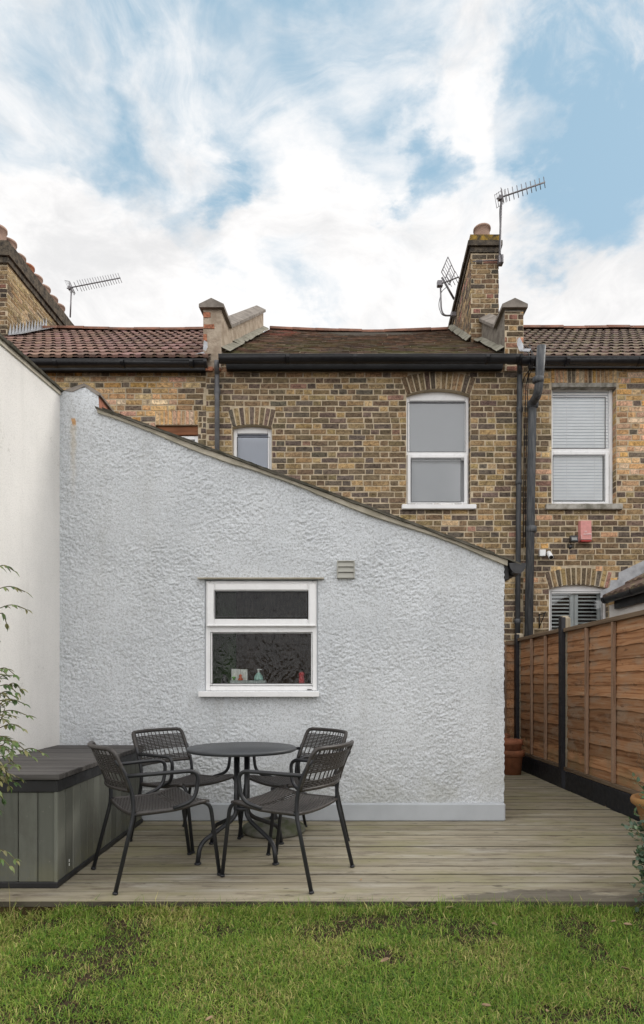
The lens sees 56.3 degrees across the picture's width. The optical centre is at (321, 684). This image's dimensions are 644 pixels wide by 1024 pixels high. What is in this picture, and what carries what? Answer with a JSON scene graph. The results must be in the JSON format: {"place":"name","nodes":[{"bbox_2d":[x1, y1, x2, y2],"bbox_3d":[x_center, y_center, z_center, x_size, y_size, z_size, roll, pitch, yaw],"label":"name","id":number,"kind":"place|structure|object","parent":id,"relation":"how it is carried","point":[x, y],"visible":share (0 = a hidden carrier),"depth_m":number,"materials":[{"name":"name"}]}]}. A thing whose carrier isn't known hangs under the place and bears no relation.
{"place":"outdoors","nodes":[
{"label":"outdoors","id":0,"kind":"place"},
{"bbox_2d":[0,885,643,1023],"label":"lawn","id":1,"kind":"structure","parent":0,"point":[576,1019],"depth_m":2.53,"materials":[{"name":"plant"}]},
{"bbox_2d":[0,565,48,873],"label":"shrub","id":2,"kind":"object","parent":1,"relation":"on","point":[7,740],"visible":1,"depth_m":2.81,"materials":[{"name":"green plant"}]},
{"bbox_2d":[621,772,643,911],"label":"shrub","id":3,"kind":"object","parent":1,"relation":"on","point":[640,852],"visible":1,"depth_m":3.11,"materials":[{"name":"green plant"}]},
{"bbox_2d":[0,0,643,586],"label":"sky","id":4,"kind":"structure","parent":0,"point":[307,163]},
{"bbox_2d":[199,223,545,641],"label":"terraced house","id":5,"kind":"structure","parent":0,"point":[423,426],"depth_m":8.10,"materials":[{"name":"brick"}]},
{"bbox_2d":[233,427,271,469],"bbox_3d":[-0.942,-2.938,8.207,0.527,1.155,0.068,0,0,0],"label":"window","id":6,"kind":"structure","parent":5,"relation":"in","point":[252,444],"depth_m":8.24,"materials":[{"name":"white plastic"}]},
{"bbox_2d":[402,392,475,509],"bbox_3d":[1.568,-3.168,8.143,0.996,1.649,0.196,0,0,0],"label":"window","id":7,"kind":"structure","parent":5,"relation":"in","point":[437,423],"depth_m":8.24,"materials":[{"name":"white plastic"}]},
{"bbox_2d":[437,257,458,317],"bbox_3d":[2.217,-6.994,10.515,0.385,1.064,0.250,0,0,0],"label":"aerial","id":8,"kind":"object","parent":5,"relation":"attached to","point":[440,283],"visible":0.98,"depth_m":10.57,"materials":[{"name":"metal"}]},
{"bbox_2d":[473,177,545,266],"bbox_3d":[2.902,-7.135,9.300,1.119,1.367,0.307,0,0,0],"label":"aerial","id":9,"kind":"object","parent":5,"relation":"attached to","point":[500,258],"visible":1,"depth_m":9.29,"materials":[{"name":"metal"}]},
{"bbox_2d":[520,325,643,634],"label":"terraced house","id":10,"kind":"structure","parent":0,"point":[590,439],"depth_m":8.10,"materials":[{"name":"brick"}]},
{"bbox_2d":[538,550,545,556],"bbox_3d":[2.952,-1.759,8.075,0.082,0.087,0.050,0,0,0],"label":"junction box","id":11,"kind":"object","parent":10,"relation":"attached to","point":[542,553],"visible":1,"depth_m":8.05,"materials":[{"name":"white plastic"}]},
{"bbox_2d":[539,612,545,627],"bbox_3d":[2.926,-0.854,7.994,0.018,0.204,0.189,0,0,-5],"label":"basket bracket","id":12,"kind":"object","parent":10,"relation":"attached to","point":[542,619],"visible":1,"depth_m":8.04,"materials":[{"name":"black metal"}]},
{"bbox_2d":[546,551,552,558],"bbox_3d":[3.029,-1.717,8.013,0.060,0.137,0.184,0,0,7],"label":"security camera","id":13,"kind":"object","parent":10,"relation":"attached to","point":[549,554],"visible":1,"depth_m":7.96,"materials":[{"name":"white plastic"}]},
{"bbox_2d":[568,535,577,548],"bbox_3d":[3.337,-1.888,8.037,0.117,0.175,0.135,0,0,0],"label":"floodlight","id":14,"kind":"object","parent":10,"relation":"attached to","point":[573,538],"visible":1,"depth_m":7.99,"materials":[{"name":"black plastic"}]},
{"bbox_2d":[549,586,605,630],"bbox_3d":[3.452,-0.617,8.414,0.857,1.491,0.512,0,0,0],"label":"window","id":15,"kind":"structure","parent":10,"relation":"in","point":[583,604],"depth_m":8.23,"materials":[{"name":"white plastic"}]},
{"bbox_2d":[545,390,622,509],"bbox_3d":[3.511,-3.205,8.157,1.027,1.731,0.225,0,0,0],"label":"window","id":16,"kind":"structure","parent":10,"relation":"in","point":[582,420],"depth_m":8.22,"materials":[{"name":"white plastic"}]},
{"bbox_2d":[578,521,591,542],"bbox_3d":[3.524,-2.048,8.070,0.160,0.287,0.100,0,0,0],"label":"alarm box","id":17,"kind":"object","parent":10,"relation":"attached to","point":[584,532],"visible":1,"depth_m":8.04,"materials":[{"name":"red plastic"}]},
{"label":"ground","id":18,"kind":"structure","parent":0,"visible":0},
{"bbox_2d":[0,333,63,757],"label":"neighbour extension","id":19,"kind":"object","parent":18,"relation":"on","point":[30,392],"visible":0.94,"depth_m":4.36,"materials":[{"name":"paint"}]},
{"bbox_2d":[0,224,264,449],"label":"terraced house","id":20,"kind":"structure","parent":18,"relation":"on","point":[154,376],"depth_m":8.11,"materials":[{"name":"brick"}]},
{"bbox_2d":[65,274,121,317],"bbox_3d":[-4.691,-8.003,12.400,1.132,0.888,0.321,0,0,0],"label":"aerial","id":21,"kind":"object","parent":20,"relation":"attached to","point":[69,288],"visible":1,"depth_m":12.39,"materials":[{"name":"metal"}]},
{"bbox_2d":[157,427,197,442],"bbox_3d":[-1.954,-3.095,8.170,0.572,0.775,0.080,0,0,0],"label":"window","id":22,"kind":"structure","parent":20,"relation":"in","point":[191,433],"depth_m":8.13,"materials":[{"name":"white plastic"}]},
{"bbox_2d":[59,383,525,820],"bbox_3d":[-0.238,-0.660,6.433,3.743,3.520,3.315,0,0,0],"label":"extension","id":23,"kind":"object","parent":18,"relation":"on","point":[192,572],"visible":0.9,"depth_m":4.84,"materials":[{"name":"grey paint"}]},
{"bbox_2d":[221,674,227,682],"bbox_3d":[-0.810,-0.043,5.000,0.054,0.078,0.054,0,0,0],"label":"jar","id":24,"kind":"object","parent":23,"relation":"on","point":[224,678],"visible":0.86,"depth_m":4.98,"materials":[{"name":"black glass"}]},
{"bbox_2d":[230,680,265,682],"bbox_3d":[-0.612,-0.018,5.010,0.294,0.029,0.080,0,0,0],"label":"tray","id":25,"kind":"object","parent":23,"relation":"on","point":[247,681],"visible":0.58,"depth_m":4.97,"materials":[{"name":"grey plastic"}]},
{"bbox_2d":[232,669,247,679],"bbox_3d":[-0.686,-0.081,5.009,0.131,0.094,0.018,0,0,0],"label":"greeting card","id":26,"kind":"object","parent":25,"relation":"on","point":[237,672],"visible":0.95,"depth_m":5.01,"materials":[{"name":"white paper"}]},
{"bbox_2d":[254,669,262,679],"bbox_3d":[-0.527,-0.081,5.000,0.080,0.094,0.079,0,0,0],"label":"soap dispenser","id":27,"kind":"object","parent":25,"relation":"on","point":[258,676],"visible":0.98,"depth_m":4.98,"materials":[{"name":"green plastic"}]},
{"bbox_2d":[197,577,323,696],"bbox_3d":[-0.490,-0.376,4.845,1.012,0.954,0.141,0,0,0],"label":"window","id":28,"kind":"structure","parent":23,"relation":"in","point":[213,626],"depth_m":4.84,"materials":[{"name":"white plastic"}]},
{"bbox_2d":[299,669,304,682],"bbox_3d":[-0.168,-0.066,5.000,0.050,0.124,0.050,0,0,0],"label":"bottle","id":29,"kind":"object","parent":23,"relation":"on","point":[301,676],"visible":0.9,"depth_m":4.98,"materials":[{"name":"red plastic"}]},
{"bbox_2d":[308,669,310,682],"bbox_3d":[-0.099,-0.064,5.000,0.036,0.120,0.035,0,0,0],"label":"dark bottle","id":30,"kind":"object","parent":23,"relation":"on","point":[309,677],"visible":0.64,"depth_m":4.98,"materials":[{"name":"black glass"}]},
{"bbox_2d":[0,907,619,919],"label":"deck frame","id":31,"kind":"object","parent":18,"relation":"on","point":[24,909],"depth_m":3.08,"materials":[{"name":"brown wood"}]},
{"bbox_2d":[0,771,643,906],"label":"deck","id":32,"kind":"structure","parent":31,"relation":"on","point":[544,838],"depth_m":3.67,"materials":[{"name":"beige wood"}]},
{"bbox_2d":[0,745,143,887],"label":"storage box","id":33,"kind":"object","parent":32,"relation":"on","point":[53,812],"visible":0.73,"depth_m":3.35,"materials":[{"name":"grey plastic"}]},
{"bbox_2d":[87,741,220,894],"bbox_3d":[-0.995,0.714,3.498,0.679,0.772,0.590,0,0,-33],"label":"garden chair","id":34,"kind":"object","parent":32,"relation":"on","point":[167,800],"visible":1,"depth_m":3.38,"materials":[{"name":"grey metal"}]},
{"bbox_2d":[130,727,243,853],"bbox_3d":[-0.982,0.714,4.291,0.679,0.772,0.590,0,0,33],"label":"garden chair","id":35,"kind":"object","parent":32,"relation":"on","point":[189,781],"visible":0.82,"depth_m":4.35,"materials":[{"name":"grey metal"}]},
{"bbox_2d":[186,742,295,864],"bbox_3d":[-0.520,0.753,3.910,0.708,0.694,0.708,0,0,0],"label":"bistro table","id":36,"kind":"object","parent":32,"relation":"on","point":[238,750],"visible":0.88,"depth_m":3.85,"materials":[{"name":"grey paint"}]},
{"bbox_2d":[242,787,305,838],"bbox_3d":[-0.360,0.934,4.500,0.476,0.329,0.476,0,0,0],"label":"parasol base","id":37,"kind":"object","parent":32,"relation":"on","point":[288,828],"visible":0.57,"depth_m":4.36,"materials":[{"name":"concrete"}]},
{"bbox_2d":[220,740,354,893],"bbox_3d":[-0.170,0.714,3.506,0.679,0.772,0.590,0,0,28],"label":"garden chair","id":38,"kind":"object","parent":32,"relation":"on","point":[299,802],"visible":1,"depth_m":3.38,"materials":[{"name":"grey metal"}]},
{"bbox_2d":[237,727,349,854],"bbox_3d":[-0.183,0.714,4.272,0.679,0.772,0.590,0,0,-37],"label":"garden chair","id":39,"kind":"object","parent":32,"relation":"on","point":[274,781],"visible":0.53,"depth_m":4.37,"materials":[{"name":"grey metal"}]},
{"bbox_2d":[504,642,513,737],"bbox_3d":[2.502,0.242,7.987,0.235,1.616,0.065,0,0,0],"label":"lapped fence","id":40,"kind":"object","parent":32,"relation":"on","point":[509,685],"visible":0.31,"depth_m":7.99,"materials":[{"name":"brown wood"}]},
{"bbox_2d":[504,749,524,774],"bbox_3d":[2.311,0.949,7.380,0.330,0.298,0.330,0,0,0],"label":"flower pot","id":41,"kind":"object","parent":32,"relation":"on","point":[513,762],"visible":0.68,"depth_m":7.25,"materials":[{"name":"ceramic"}]},
{"bbox_2d":[504,738,522,750],"bbox_3d":[2.301,0.792,7.370,0.300,0.236,0.300,0,0,0],"label":"flower pot","id":42,"kind":"object","parent":41,"relation":"on","point":[511,744],"visible":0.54,"depth_m":7.24,"materials":[{"name":"red ceramic"}]},
{"bbox_2d":[514,633,523,738],"bbox_3d":[2.589,0.265,7.918,0.101,1.870,0.084,0,0,0],"label":"fence post","id":43,"kind":"object","parent":32,"relation":"on","point":[517,688],"visible":0.62,"depth_m":7.89,"materials":[{"name":"black wood"}]},
{"bbox_2d":[558,616,569,788],"bbox_3d":[2.589,0.235,6.428,0.101,1.930,0.084,0,0,0],"label":"fence post","id":44,"kind":"object","parent":32,"relation":"on","point":[563,621],"visible":0.62,"depth_m":6.40,"materials":[{"name":"black wood"}]},
{"bbox_2d":[521,756,557,785],"bbox_3d":[2.575,1.052,7.152,0.050,0.295,1.425,0,0,0],"label":"gravel board","id":45,"kind":"object","parent":44,"relation":"attached to","point":[542,770],"visible":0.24,"depth_m":7.03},
{"bbox_2d":[518,629,557,766],"bbox_3d":[2.594,0.152,7.178,0.072,1.512,1.407,0,0,0],"label":"lapped fence","id":46,"kind":"object","parent":45,"relation":"on","point":[539,694],"visible":0.84,"depth_m":7.16,"materials":[{"name":"brown wood"}]},
{"bbox_2d":[565,772,639,820],"bbox_3d":[2.575,1.058,5.463,0.050,0.285,1.704,0,0,0],"label":"gravel board","id":47,"kind":"object","parent":44,"relation":"attached to","point":[615,800],"visible":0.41,"depth_m":5.49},
{"bbox_2d":[563,610,643,793],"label":"lapped fence","id":48,"kind":"object","parent":47,"relation":"on","point":[605,689],"visible":1,"depth_m":5.47,"materials":[{"name":"brown wood"}]},
{"bbox_2d":[630,793,643,825],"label":"planter","id":49,"kind":"object","parent":32,"relation":"on","point":[635,799],"visible":0.88,"depth_m":4.00,"materials":[{"name":"ceramic"}]},
{"label":"potting soil","id":50,"kind":"structure","parent":49,"relation":"in","visible":0},
{"bbox_2d":[635,724,643,768],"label":"bare shrub","id":51,"kind":"object","parent":50,"relation":"on","point":[643,745],"visible":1,"depth_m":4.07,"materials":[{"name":"green plant"}]},
{"bbox_2d":[600,561,643,617],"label":"neighbour extension","id":52,"kind":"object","parent":18,"relation":"on","point":[624,592],"visible":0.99,"depth_m":7.74,"materials":[{"name":"white tile"}]}
]}

